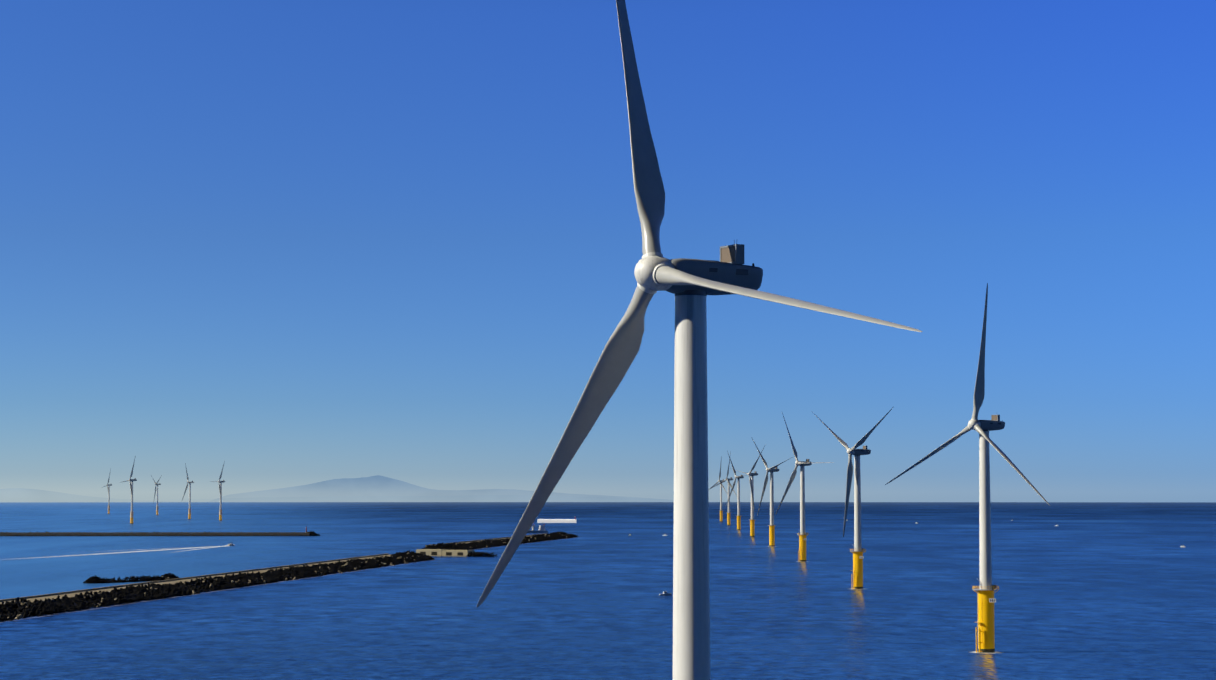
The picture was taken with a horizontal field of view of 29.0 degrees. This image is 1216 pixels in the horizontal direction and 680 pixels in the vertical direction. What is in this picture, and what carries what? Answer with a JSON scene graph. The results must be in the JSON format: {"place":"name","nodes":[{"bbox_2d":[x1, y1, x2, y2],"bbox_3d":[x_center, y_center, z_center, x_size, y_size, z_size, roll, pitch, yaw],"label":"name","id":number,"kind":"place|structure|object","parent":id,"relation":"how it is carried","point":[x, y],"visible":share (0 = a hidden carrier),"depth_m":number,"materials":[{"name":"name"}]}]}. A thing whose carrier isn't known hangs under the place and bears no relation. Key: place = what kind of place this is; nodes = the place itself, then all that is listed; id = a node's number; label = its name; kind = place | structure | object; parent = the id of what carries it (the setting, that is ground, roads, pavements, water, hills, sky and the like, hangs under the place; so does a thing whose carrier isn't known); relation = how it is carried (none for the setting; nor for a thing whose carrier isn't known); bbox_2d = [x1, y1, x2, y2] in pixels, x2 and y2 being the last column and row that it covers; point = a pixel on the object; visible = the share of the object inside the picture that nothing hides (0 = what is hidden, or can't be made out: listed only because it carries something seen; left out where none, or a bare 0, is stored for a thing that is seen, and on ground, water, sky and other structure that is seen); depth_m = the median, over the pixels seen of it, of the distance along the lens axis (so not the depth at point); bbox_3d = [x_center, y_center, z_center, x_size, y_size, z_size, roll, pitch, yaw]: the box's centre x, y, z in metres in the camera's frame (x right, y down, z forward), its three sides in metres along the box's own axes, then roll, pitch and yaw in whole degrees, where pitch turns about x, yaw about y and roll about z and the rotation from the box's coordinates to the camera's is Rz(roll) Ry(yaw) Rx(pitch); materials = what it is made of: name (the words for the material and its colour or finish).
{"place":"outdoors","nodes":[
{"label":"outdoors","id":0,"kind":"place"},
{"bbox_2d":[0,502,1215,679],"bbox_3d":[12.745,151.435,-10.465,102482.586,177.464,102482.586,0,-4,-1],"label":"sea","id":1,"kind":"structure","parent":0,"point":[1106,591],"depth_m":1458.32,"materials":[{"name":"liquid"}]},
{"bbox_2d":[102,469,111,513],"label":"turbine","id":2,"kind":"object","parent":1,"relation":"in","point":[108,486],"visible":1,"depth_m":7324.31,"materials":[{"name":"paint"}]},
{"bbox_2d":[4,546,223,559],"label":"boat wake","id":3,"kind":"object","parent":1,"relation":"on","point":[138,551],"visible":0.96,"depth_m":2574.53,"materials":[{"name":"white liquid"}]},
{"bbox_2d":[123,455,136,523],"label":"turbine","id":4,"kind":"object","parent":1,"relation":"on","point":[130,480],"visible":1,"depth_m":4832.29,"materials":[{"name":"paint"}]},
{"bbox_2d":[83,573,178,583],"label":"rocks","id":5,"kind":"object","parent":1,"relation":"on","point":[97,579],"visible":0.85,"depth_m":1663.73,"materials":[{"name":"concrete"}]},
{"bbox_2d":[151,475,161,514],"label":"turbine","id":6,"kind":"object","parent":1,"relation":"in","point":[157,494],"visible":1,"depth_m":6907.30,"materials":[{"name":"paint"}]},
{"bbox_2d":[0,531,319,535],"bbox_3d":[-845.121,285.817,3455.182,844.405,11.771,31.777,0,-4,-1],"label":"breakwater","id":7,"kind":"object","parent":1,"relation":"on","point":[209,533],"visible":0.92,"depth_m":3444.13,"materials":[{"name":"concrete"}]},
{"bbox_2d":[182,463,193,518],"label":"turbine","id":8,"kind":"object","parent":1,"relation":"on","point":[189,513],"visible":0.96,"depth_m":5758.43,"materials":[{"name":"paint"}]},
{"bbox_2d":[0,550,435,621],"bbox_3d":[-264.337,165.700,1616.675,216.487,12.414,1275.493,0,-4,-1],"label":"breakwater","id":9,"kind":"object","parent":1,"relation":"on","point":[11,609],"visible":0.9,"depth_m":1498.22,"materials":[{"name":"stone"}]},
{"bbox_2d":[212,461,224,520],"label":"turbine","id":10,"kind":"object","parent":1,"relation":"on","point":[220,491],"visible":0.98,"depth_m":5432.21,"materials":[{"name":"paint"}]},
{"bbox_2d":[416,549,496,556],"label":"concrete structure","id":11,"kind":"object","parent":1,"relation":"on","point":[447,552],"depth_m":2332.32,"materials":[{"name":"concrete"}]},
{"bbox_2d":[421,531,577,549],"bbox_3d":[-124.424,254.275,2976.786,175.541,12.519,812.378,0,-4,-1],"label":"breakwater","id":12,"kind":"object","parent":1,"relation":"on","point":[484,543],"visible":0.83,"depth_m":2811.73,"materials":[{"name":"stone"}]},
{"bbox_2d":[527,522,547,532],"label":"work vessel","id":13,"kind":"object","parent":1,"relation":"on","point":[542,528],"visible":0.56,"depth_m":3736.10,"materials":[{"name":"white paint"}]},
{"bbox_2d":[537,517,575,522],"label":"ship","id":14,"kind":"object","parent":1,"relation":"on","point":[556,520],"depth_m":5011.29,"materials":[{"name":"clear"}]},
{"bbox_2d":[659,590,671,594],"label":"boat","id":15,"kind":"object","parent":1,"relation":"on","point":[665,592],"visible":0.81,"depth_m":1446.38,"materials":[{"name":"white paint"}]},
{"bbox_2d":[477,0,921,679],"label":"turbine","id":16,"kind":"object","parent":1,"relation":"in","point":[691,284],"visible":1,"depth_m":289.90,"materials":[{"name":"paint"}]},
{"bbox_2d":[711,456,727,521],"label":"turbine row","id":17,"kind":"object","parent":1,"relation":"in","point":[721,510],"visible":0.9,"depth_m":5228.92,"materials":[{"name":"paint"}]},
{"bbox_2d":[710,453,736,524],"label":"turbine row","id":18,"kind":"object","parent":1,"relation":"in","point":[728,480],"visible":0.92,"depth_m":4614.76,"materials":[{"name":"paint"}]},
{"bbox_2d":[726,451,745,529],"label":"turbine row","id":19,"kind":"object","parent":1,"relation":"in","point":[738,515],"visible":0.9,"depth_m":4002.17,"materials":[{"name":"paint"}]},
{"bbox_2d":[732,444,765,536],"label":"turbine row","id":20,"kind":"object","parent":1,"relation":"in","point":[752,519],"visible":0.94,"depth_m":3385.29,"materials":[{"name":"paint"}]},
{"bbox_2d":[751,437,788,545],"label":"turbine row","id":21,"kind":"object","parent":1,"relation":"in","point":[771,470],"visible":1,"depth_m":2773.96,"materials":[{"name":"paint"}]},
{"bbox_2d":[775,413,833,561],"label":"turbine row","id":22,"kind":"object","parent":1,"relation":"in","point":[802,543],"visible":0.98,"depth_m":2160.16,"materials":[{"name":"paint"}]},
{"bbox_2d":[816,409,891,588],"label":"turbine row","id":23,"kind":"object","parent":1,"relation":"in","point":[857,557],"visible":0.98,"depth_m":1544.95,"materials":[{"name":"paint"}]},
{"bbox_2d":[738,530,992,668],"bbox_3d":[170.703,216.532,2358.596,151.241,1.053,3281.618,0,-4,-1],"label":"pile reflections","id":24,"kind":"object","parent":1,"relation":"on","point":[987,656],"visible":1,"depth_m":911.64,"materials":[{"name":"yellow liquid"}]},
{"bbox_2d":[885,283,1049,652],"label":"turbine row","id":25,"kind":"object","parent":1,"relation":"in","point":[985,631],"visible":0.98,"depth_m":931.82,"materials":[{"name":"paint"}]},
{"bbox_2d":[0,0,1215,501],"label":"sky","id":26,"kind":"structure","parent":0,"point":[317,250],"materials":[{"name":"blue"}]}
]}

